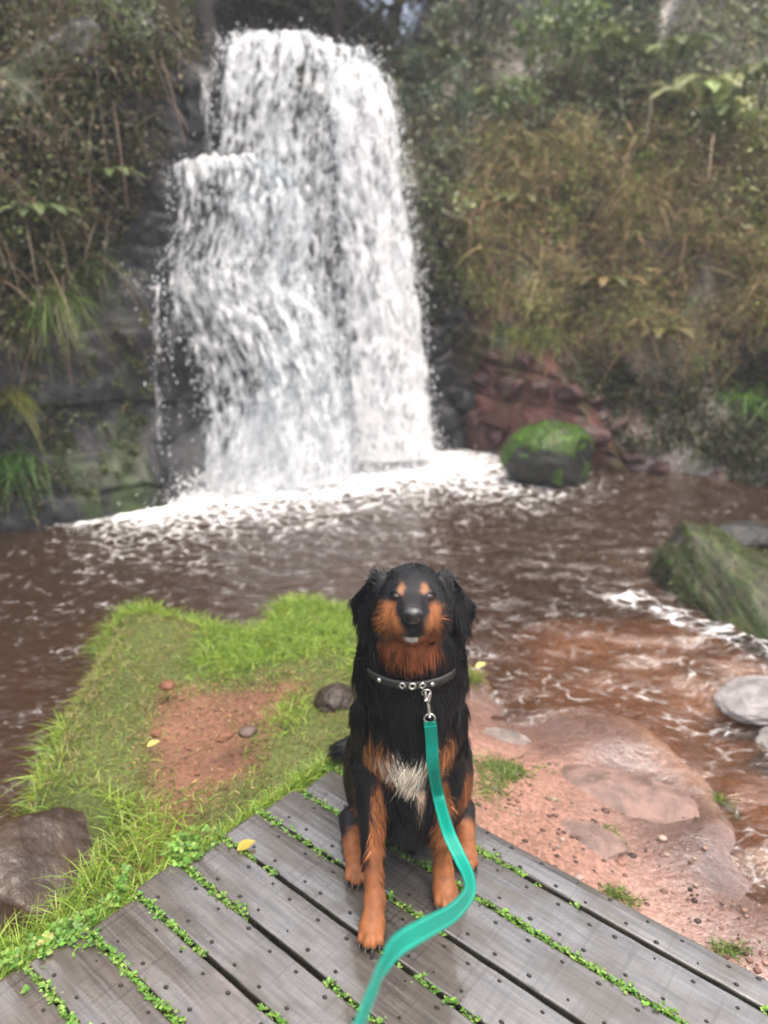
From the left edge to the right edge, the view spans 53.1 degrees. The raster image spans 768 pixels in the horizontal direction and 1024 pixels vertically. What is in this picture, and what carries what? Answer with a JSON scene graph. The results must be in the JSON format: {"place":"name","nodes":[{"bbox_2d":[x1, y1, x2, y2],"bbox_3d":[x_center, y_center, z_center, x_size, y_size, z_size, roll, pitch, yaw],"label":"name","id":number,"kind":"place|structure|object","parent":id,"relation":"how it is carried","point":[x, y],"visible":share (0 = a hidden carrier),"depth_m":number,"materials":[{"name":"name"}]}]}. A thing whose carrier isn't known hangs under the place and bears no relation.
{"place":"outdoors","nodes":[
{"label":"outdoors","id":0,"kind":"place"},
{"bbox_2d":[183,0,413,43],"label":"sky","id":1,"kind":"structure","parent":0,"point":[388,2],"materials":[{"name":"white"}]},
{"bbox_2d":[0,0,767,1022],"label":"ground","id":2,"kind":"structure","parent":0,"point":[728,866],"depth_m":2.98,"materials":[{"name":"brown soil"}]},
{"bbox_2d":[0,807,94,943],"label":"wet boulder","id":3,"kind":"object","parent":2,"relation":"on","point":[34,845],"visible":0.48,"depth_m":2.01,"materials":[{"name":"grey stone"}]},
{"bbox_2d":[150,727,161,737],"bbox_3d":[-0.701,0.677,2.368,0.034,0.023,0.043,0,18,0],"label":"clay lump","id":4,"kind":"object","parent":2,"relation":"on","point":[155,732],"visible":1,"depth_m":2.35,"materials":[{"name":"soil"}]},
{"bbox_2d":[158,680,175,690],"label":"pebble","id":5,"kind":"object","parent":2,"relation":"on","point":[166,685],"visible":1,"depth_m":2.61,"materials":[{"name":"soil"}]},
{"bbox_2d":[178,0,196,28],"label":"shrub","id":6,"kind":"object","parent":2,"relation":"on","point":[187,5],"visible":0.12,"depth_m":7.01,"materials":[{"name":"green plant"}]},
{"bbox_2d":[101,667,315,902],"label":"leaf litter","id":7,"kind":"object","parent":2,"relation":"on","point":[211,769],"visible":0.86,"depth_m":2.42,"materials":[{"name":"brown plant"}]},
{"bbox_2d":[217,730,233,742],"bbox_3d":[-0.482,0.684,2.346,0.048,0.027,0.052,0,18,0],"label":"clay lump","id":8,"kind":"object","parent":2,"relation":"on","point":[225,736],"visible":1,"depth_m":2.33,"materials":[{"name":"soil"}]},
{"bbox_2d":[238,725,257,737],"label":"bank stone","id":9,"kind":"object","parent":2,"relation":"on","point":[248,731],"visible":1,"depth_m":2.35,"materials":[{"name":"grey stone"}]},
{"bbox_2d":[0,589,496,1005],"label":"grass","id":10,"kind":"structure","parent":2,"relation":"on","point":[273,623],"depth_m":2.52,"materials":[{"name":"green plant"}]},
{"bbox_2d":[36,932,53,945],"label":"fallen leaf","id":11,"kind":"object","parent":10,"relation":"on","point":[42,941],"visible":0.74,"depth_m":1.67,"materials":[{"name":"yellow plant"}]},
{"bbox_2d":[147,740,159,746],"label":"fallen leaf","id":12,"kind":"object","parent":10,"relation":"on","point":[152,742],"visible":1,"depth_m":2.28,"materials":[{"name":"yellow plant"}]},
{"bbox_2d":[0,760,767,1023],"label":"clover","id":13,"kind":"object","parent":10,"relation":"on","point":[62,935],"visible":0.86,"depth_m":1.68,"materials":[{"name":"green plant"}]},
{"bbox_2d":[195,0,337,66],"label":"tree","id":14,"kind":"object","parent":2,"relation":"on","point":[206,9],"visible":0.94,"depth_m":5.99,"materials":[{"name":"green plant"}]},
{"bbox_2d":[182,0,417,65],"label":"undergrowth","id":15,"kind":"object","parent":2,"relation":"on","point":[283,16],"visible":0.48,"depth_m":9.09,"materials":[{"name":"green plant"}]},
{"bbox_2d":[0,12,629,532],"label":"rock face","id":16,"kind":"object","parent":2,"relation":"attached to","point":[180,420],"visible":0.38,"depth_m":5.38},
{"bbox_2d":[0,384,69,459],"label":"sedge clump","id":17,"kind":"object","parent":16,"relation":"on","point":[16,398],"visible":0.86,"depth_m":4.70,"materials":[{"name":"green plant"}]},
{"bbox_2d":[0,439,86,536],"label":"sedge clump","id":18,"kind":"object","parent":16,"relation":"on","point":[16,464],"visible":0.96,"depth_m":4.76,"materials":[{"name":"green plant"}]},
{"bbox_2d":[0,278,138,402],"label":"sedge clump","id":19,"kind":"object","parent":16,"relation":"on","point":[52,302],"visible":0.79,"depth_m":4.77,"materials":[{"name":"green plant"}]},
{"bbox_2d":[34,246,137,320],"bbox_3d":[-1.895,-1.355,5.044,0.654,0.760,0.603,0,18,0],"label":"sedge clump","id":20,"kind":"object","parent":16,"relation":"on","point":[94,260],"visible":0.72,"depth_m":5.02,"materials":[{"name":"green plant"}]},
{"bbox_2d":[77,166,145,184],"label":"fern","id":21,"kind":"object","parent":16,"relation":"on","point":[98,173],"visible":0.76,"depth_m":4.99,"materials":[{"name":"green plant"}]},
{"bbox_2d":[72,0,161,57],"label":"shrub","id":22,"kind":"object","parent":16,"relation":"on","point":[130,18],"visible":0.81,"depth_m":4.87,"materials":[{"name":"green plant"}]},
{"bbox_2d":[0,0,242,526],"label":"undergrowth","id":23,"kind":"object","parent":16,"relation":"on","point":[66,165],"visible":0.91,"depth_m":4.90,"materials":[{"name":"green plant"}]},
{"bbox_2d":[0,203,82,222],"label":"fern","id":24,"kind":"object","parent":23,"relation":"on","point":[42,208],"visible":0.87,"depth_m":4.59,"materials":[{"name":"green plant"}]},
{"bbox_2d":[118,18,475,508],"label":"waterfall","id":25,"kind":"structure","parent":16,"relation":"on","point":[264,445],"depth_m":5.64,"materials":[{"name":"liquid"}]},
{"bbox_2d":[421,323,450,357],"bbox_3d":[0.422,-1.498,6.719,0.265,0.303,0.258,-17,25,-41],"label":"dark rock","id":26,"kind":"object","parent":16,"relation":"on","point":[443,334],"visible":0.77,"depth_m":6.64,"materials":[{"name":"grey stone"}]},
{"bbox_2d":[425,361,456,392],"bbox_3d":[0.483,-1.192,6.830,0.322,0.291,0.238,-10,21,-27],"label":"dark rock","id":27,"kind":"object","parent":16,"relation":"on","point":[445,373],"visible":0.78,"depth_m":6.73,"materials":[{"name":"grey stone"}]},
{"bbox_2d":[431,401,463,434],"bbox_3d":[0.563,-0.827,6.770,0.300,0.294,0.249,0,18,0],"label":"dark rock","id":28,"kind":"object","parent":16,"relation":"on","point":[450,420],"visible":0.92,"depth_m":6.69,"materials":[{"name":"grey stone"}]},
{"bbox_2d":[446,428,467,449],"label":"dark rock","id":29,"kind":"object","parent":16,"relation":"on","point":[459,436],"visible":0.79,"depth_m":6.77,"materials":[{"name":"grey stone"}]},
{"bbox_2d":[452,386,474,412],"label":"dark rock","id":30,"kind":"object","parent":16,"relation":"on","point":[463,399],"visible":0.91,"depth_m":6.65,"materials":[{"name":"grey stone"}]},
{"bbox_2d":[462,409,484,427],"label":"red rock","id":31,"kind":"object","parent":16,"relation":"on","point":[474,417],"visible":0.98,"depth_m":6.64,"materials":[{"name":"brown stone"}]},
{"bbox_2d":[469,371,490,385],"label":"red rock","id":32,"kind":"object","parent":16,"relation":"on","point":[483,378],"visible":0.91,"depth_m":6.60,"materials":[{"name":"brown stone"}]},
{"bbox_2d":[485,352,501,363],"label":"red rock","id":33,"kind":"object","parent":16,"relation":"on","point":[493,357],"visible":0.91,"depth_m":6.48,"materials":[{"name":"brown stone"}]},
{"bbox_2d":[484,427,505,444],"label":"red rock","id":34,"kind":"object","parent":16,"relation":"on","point":[494,435],"visible":0.91,"depth_m":6.66,"materials":[{"name":"stone"}]},
{"bbox_2d":[492,376,524,396],"bbox_3d":[1.068,-1.070,6.500,0.284,0.174,0.204,12,22,32],"label":"red rock","id":35,"kind":"object","parent":16,"relation":"on","point":[500,385],"visible":0.95,"depth_m":6.42,"materials":[{"name":"brown stone"}]},
{"bbox_2d":[439,316,584,403],"bbox_3d":[1.192,-1.289,6.481,1.208,0.757,1.178,10,21,28],"label":"grass tuft","id":36,"kind":"object","parent":16,"relation":"on","point":[529,339],"visible":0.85,"depth_m":6.38,"materials":[{"name":"green plant"}]},
{"bbox_2d":[515,352,535,365],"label":"red rock","id":37,"kind":"object","parent":16,"relation":"on","point":[524,358],"visible":0.98,"depth_m":6.37,"materials":[{"name":"stone"}]},
{"bbox_2d":[529,378,550,396],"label":"red rock","id":38,"kind":"object","parent":16,"relation":"on","point":[539,387],"visible":0.99,"depth_m":6.28,"materials":[{"name":"brown stone"}]},
{"bbox_2d":[555,355,574,368],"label":"red rock","id":39,"kind":"object","parent":16,"relation":"on","point":[563,359],"visible":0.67,"depth_m":6.40,"materials":[{"name":"brown stone"}]},
{"bbox_2d":[553,383,583,404],"bbox_3d":[1.487,-0.956,6.227,0.219,0.170,0.285,0,18,0],"label":"red rock","id":40,"kind":"object","parent":16,"relation":"on","point":[569,393],"visible":1,"depth_m":6.15,"materials":[{"name":"brown stone"}]},
{"bbox_2d":[576,421,611,446],"bbox_3d":[1.657,-0.627,6.168,0.298,0.195,0.304,0,18,0],"label":"red rock","id":41,"kind":"object","parent":16,"relation":"on","point":[601,435],"visible":0.62,"depth_m":6.06,"materials":[{"name":"brown stone"}]},
{"bbox_2d":[191,0,462,65],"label":"tree","id":42,"kind":"object","parent":2,"relation":"on","point":[337,21],"visible":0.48,"depth_m":8.82,"materials":[{"name":"green plant"}]},
{"bbox_2d":[313,682,355,713],"bbox_3d":[-0.165,0.670,2.647,0.157,0.170,0.162,0,18,0],"label":"bank stone","id":43,"kind":"object","parent":2,"relation":"on","point":[334,697],"visible":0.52,"depth_m":2.59,"materials":[{"name":"grey stone"}]},
{"bbox_2d":[317,0,412,39],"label":"tree","id":44,"kind":"object","parent":2,"relation":"on","point":[399,8],"visible":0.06,"depth_m":11.64,"materials":[{"name":"green plant"}]},
{"bbox_2d":[0,771,767,1023],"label":"plank deck","id":45,"kind":"structure","parent":2,"relation":"on","point":[290,949],"depth_m":1.62,"materials":[{"name":"grey wood"}]},
{"bbox_2d":[237,839,255,850],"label":"fallen leaf","id":46,"kind":"object","parent":45,"relation":"on","point":[245,844],"visible":1,"depth_m":1.91,"materials":[{"name":"yellow plant"}]},
{"bbox_2d":[324,562,478,953],"bbox_3d":[0.062,0.431,1.837,0.366,0.821,0.752,-3,19,-10],"label":"dog","id":47,"kind":"object","parent":45,"relation":"on","point":[412,621],"visible":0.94,"depth_m":1.61},
{"bbox_2d":[354,689,475,1023],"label":"dog lead","id":48,"kind":"object","parent":47,"relation":"attached to","point":[404,940],"visible":1,"depth_m":1.18,"materials":[{"name":"teal fabric"}]},
{"bbox_2d":[394,41,478,142],"bbox_3d":[0.478,-3.798,6.995,0.810,0.809,0.751,0,18,0],"label":"shrub","id":49,"kind":"object","parent":2,"relation":"on","point":[427,89],"visible":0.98,"depth_m":6.95,"materials":[{"name":"green plant"}]},
{"bbox_2d":[419,0,529,64],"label":"shrub","id":50,"kind":"object","parent":2,"relation":"on","point":[479,5],"visible":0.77,"depth_m":7.78,"materials":[{"name":"green plant"}]},
{"bbox_2d":[426,246,523,323],"bbox_3d":[0.680,-1.932,6.834,1.124,0.806,1.174,0,18,0],"label":"grass tuft","id":51,"kind":"object","parent":2,"relation":"on","point":[467,260],"visible":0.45,"depth_m":6.61,"materials":[{"name":"green plant"}]},
{"bbox_2d":[468,664,492,699],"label":"moss tuft","id":52,"kind":"object","parent":2,"relation":"on","point":[474,676],"visible":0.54,"depth_m":3.06,"materials":[{"name":"green plant"}]},
{"bbox_2d":[476,662,485,667],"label":"fallen leaf","id":53,"kind":"object","parent":52,"relation":"on","point":[479,664],"visible":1,"depth_m":3.13,"materials":[{"name":"yellow plant"}]},
{"bbox_2d":[472,762,515,832],"bbox_3d":[0.308,0.844,2.321,0.187,0.068,0.338,3,19,9],"label":"moss tuft","id":54,"kind":"object","parent":2,"relation":"on","point":[493,786],"visible":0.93,"depth_m":2.33,"materials":[{"name":"green plant"}]},
{"bbox_2d":[484,727,530,744],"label":"river slab","id":55,"kind":"structure","parent":2,"relation":"on","point":[511,736],"depth_m":2.69,"materials":[{"name":"stone"}]},
{"bbox_2d":[469,738,555,788],"bbox_3d":[0.352,0.803,2.444,0.347,0.102,0.270,12,22,32],"label":"grass tuft","id":56,"kind":"object","parent":2,"relation":"on","point":[504,772],"visible":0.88,"depth_m":2.44,"materials":[{"name":"green plant"}]},
{"bbox_2d":[338,0,767,345],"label":"undergrowth","id":57,"kind":"object","parent":2,"relation":"on","point":[588,76],"visible":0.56,"depth_m":7.23,"materials":[{"name":"green plant"}]},
{"bbox_2d":[401,40,494,65],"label":"fern","id":58,"kind":"object","parent":57,"relation":"on","point":[434,53],"visible":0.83,"depth_m":7.52,"materials":[{"name":"green plant"}]},
{"bbox_2d":[448,87,519,106],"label":"fern","id":59,"kind":"object","parent":57,"relation":"on","point":[482,92],"visible":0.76,"depth_m":7.39,"materials":[{"name":"green plant"}]},
{"bbox_2d":[570,27,666,58],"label":"fern","id":60,"kind":"object","parent":57,"relation":"on","point":[624,38],"visible":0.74,"depth_m":6.97,"materials":[{"name":"green plant"}]},
{"bbox_2d":[482,0,630,125],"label":"shrub","id":61,"kind":"object","parent":2,"relation":"on","point":[505,103],"visible":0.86,"depth_m":6.99,"materials":[{"name":"green plant"}]},
{"bbox_2d":[505,130,660,410],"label":"undergrowth","id":62,"kind":"object","parent":2,"relation":"on","point":[584,369],"visible":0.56,"depth_m":6.76,"materials":[{"name":"green plant"}]},
{"bbox_2d":[561,818,628,860],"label":"river slab","id":63,"kind":"structure","parent":2,"relation":"on","point":[605,843],"depth_m":2.18,"materials":[{"name":"stone"}]},
{"bbox_2d":[588,392,606,408],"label":"red rock","id":64,"kind":"object","parent":2,"relation":"on","point":[599,401],"visible":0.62,"depth_m":6.37,"materials":[{"name":"stone"}]},
{"bbox_2d":[432,87,767,418],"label":"dead bracken","id":65,"kind":"object","parent":2,"relation":"on","point":[757,298],"visible":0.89,"depth_m":6.59,"materials":[{"name":"brown plant"}]},
{"bbox_2d":[477,192,551,208],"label":"fern","id":66,"kind":"object","parent":65,"relation":"on","point":[529,197],"visible":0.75,"depth_m":6.59,"materials":[{"name":"green plant"}]},
{"bbox_2d":[547,270,647,290],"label":"fern","id":67,"kind":"object","parent":65,"relation":"on","point":[602,280],"visible":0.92,"depth_m":6.31,"materials":[{"name":"green plant"}]},
{"bbox_2d":[610,323,695,339],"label":"fern","id":68,"kind":"object","parent":65,"relation":"on","point":[657,332],"visible":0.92,"depth_m":6.14,"materials":[{"name":"green plant"}]},
{"bbox_2d":[595,822,627,854],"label":"grass tuft","id":69,"kind":"object","parent":2,"relation":"on","point":[613,830],"visible":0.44,"depth_m":2.24,"materials":[{"name":"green plant"}]},
{"bbox_2d":[604,415,629,436],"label":"red rock","id":70,"kind":"object","parent":2,"relation":"on","point":[613,427],"visible":0.67,"depth_m":6.27,"materials":[{"name":"brown stone"}]},
{"bbox_2d":[597,880,648,909],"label":"grass tuft","id":71,"kind":"object","parent":2,"relation":"on","point":[617,891],"visible":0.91,"depth_m":2.01,"materials":[{"name":"green plant"}]},
{"bbox_2d":[587,0,668,45],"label":"shrub","id":72,"kind":"object","parent":2,"relation":"on","point":[622,3],"visible":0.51,"depth_m":7.51,"materials":[{"name":"green plant"}]},
{"bbox_2d":[559,765,699,823],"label":"river slab","id":73,"kind":"structure","parent":2,"relation":"on","point":[638,797],"depth_m":2.39,"materials":[{"name":"stone"}]},
{"bbox_2d":[619,450,645,462],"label":"red rock","id":74,"kind":"object","parent":2,"relation":"on","point":[630,457],"visible":0.88,"depth_m":6.16,"materials":[{"name":"brown stone"}]},
{"bbox_2d":[595,33,721,71],"bbox_3d":[2.553,-4.303,7.240,0.652,0.249,1.402,-15,24,-39],"label":"fern","id":75,"kind":"object","parent":2,"relation":"on","point":[684,40],"visible":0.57,"depth_m":7.13,"materials":[{"name":"green plant"}]},
{"bbox_2d":[648,461,669,474],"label":"red rock","id":76,"kind":"object","parent":2,"relation":"on","point":[658,467],"visible":0.87,"depth_m":6.10,"materials":[{"name":"brown stone"}]},
{"bbox_2d":[583,349,767,487],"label":"undergrowth","id":77,"kind":"object","parent":2,"relation":"on","point":[740,447],"visible":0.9,"depth_m":6.20,"materials":[{"name":"green plant"}]},
{"bbox_2d":[608,73,745,116],"bbox_3d":[2.667,-3.778,7.053,1.003,0.303,1.668,-9,21,-26],"label":"fern","id":78,"kind":"object","parent":2,"relation":"on","point":[710,88],"visible":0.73,"depth_m":6.86,"materials":[{"name":"green plant"}]},
{"bbox_2d":[640,96,767,135],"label":"fern","id":79,"kind":"object","parent":2,"relation":"on","point":[730,106],"visible":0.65,"depth_m":6.84,"materials":[{"name":"green plant"}]},
{"bbox_2d":[668,0,767,265],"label":"shrub","id":80,"kind":"object","parent":2,"relation":"on","point":[763,121],"visible":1,"depth_m":4.96,"materials":[{"name":"green plant"}]},
{"bbox_2d":[707,470,730,479],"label":"red rock","id":81,"kind":"object","parent":2,"relation":"on","point":[713,475],"visible":0.37,"depth_m":5.98,"materials":[{"name":"brown stone"}]},
{"bbox_2d":[707,790,749,820],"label":"grass tuft","id":82,"kind":"object","parent":2,"relation":"on","point":[721,801],"visible":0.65,"depth_m":2.45,"materials":[{"name":"green plant"}]},
{"bbox_2d":[698,931,762,963],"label":"grass tuft","id":83,"kind":"object","parent":2,"relation":"on","point":[727,949],"visible":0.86,"depth_m":1.87,"materials":[{"name":"green plant"}]},
{"bbox_2d":[697,116,767,238],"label":"shrub","id":84,"kind":"object","parent":2,"relation":"on","point":[750,175],"visible":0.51,"depth_m":6.77,"materials":[{"name":"green plant"}]},
{"bbox_2d":[709,60,767,92],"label":"fern","id":85,"kind":"object","parent":2,"relation":"on","point":[763,66],"visible":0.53,"depth_m":7.17,"materials":[{"name":"green plant"}]},
{"bbox_2d":[710,377,767,439],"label":"grass tuft","id":86,"kind":"object","parent":2,"relation":"on","point":[748,396],"visible":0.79,"depth_m":6.17,"materials":[{"name":"green plant"}]},
{"bbox_2d":[735,0,748,7],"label":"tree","id":87,"kind":"object","parent":2,"relation":"on","point":[744,1],"visible":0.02,"depth_m":8.55,"materials":[{"name":"green plant"}]},
{"bbox_2d":[0,449,767,835],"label":"water","id":88,"kind":"structure","parent":0,"point":[224,557],"depth_m":4.62,"materials":[{"name":"brown liquid"}]},
{"bbox_2d":[498,419,595,487],"bbox_3d":[1.290,-0.452,5.923,0.791,0.536,0.604,-15,23,-37],"label":"mossy boulder","id":89,"kind":"object","parent":88,"relation":"in","point":[557,453],"visible":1,"depth_m":5.72,"materials":[{"name":"green stone"}]},
{"bbox_2d":[644,518,767,652],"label":"slanting boulder","id":90,"kind":"object","parent":88,"relation":"in","point":[715,574],"visible":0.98,"depth_m":3.82,"materials":[{"name":"green stone"}]},
{"bbox_2d":[713,675,767,726],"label":"pale slab","id":91,"kind":"structure","parent":88,"relation":"in","point":[743,699],"depth_m":2.92,"materials":[{"name":"stone"}]},
{"bbox_2d":[715,520,767,548],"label":"river rock","id":92,"kind":"object","parent":88,"relation":"in","point":[753,533],"visible":0.57,"depth_m":4.54,"materials":[{"name":"grey stone"}]},
{"bbox_2d":[755,726,767,755],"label":"pale slab","id":93,"kind":"structure","parent":88,"relation":"in","point":[761,738],"depth_m":2.74,"materials":[{"name":"stone"}]},
{"bbox_2d":[473,752,767,979],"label":"gravel","id":94,"kind":"structure","parent":0,"point":[632,854],"depth_m":2.13,"materials":[{"name":"gravel"}]}
]}

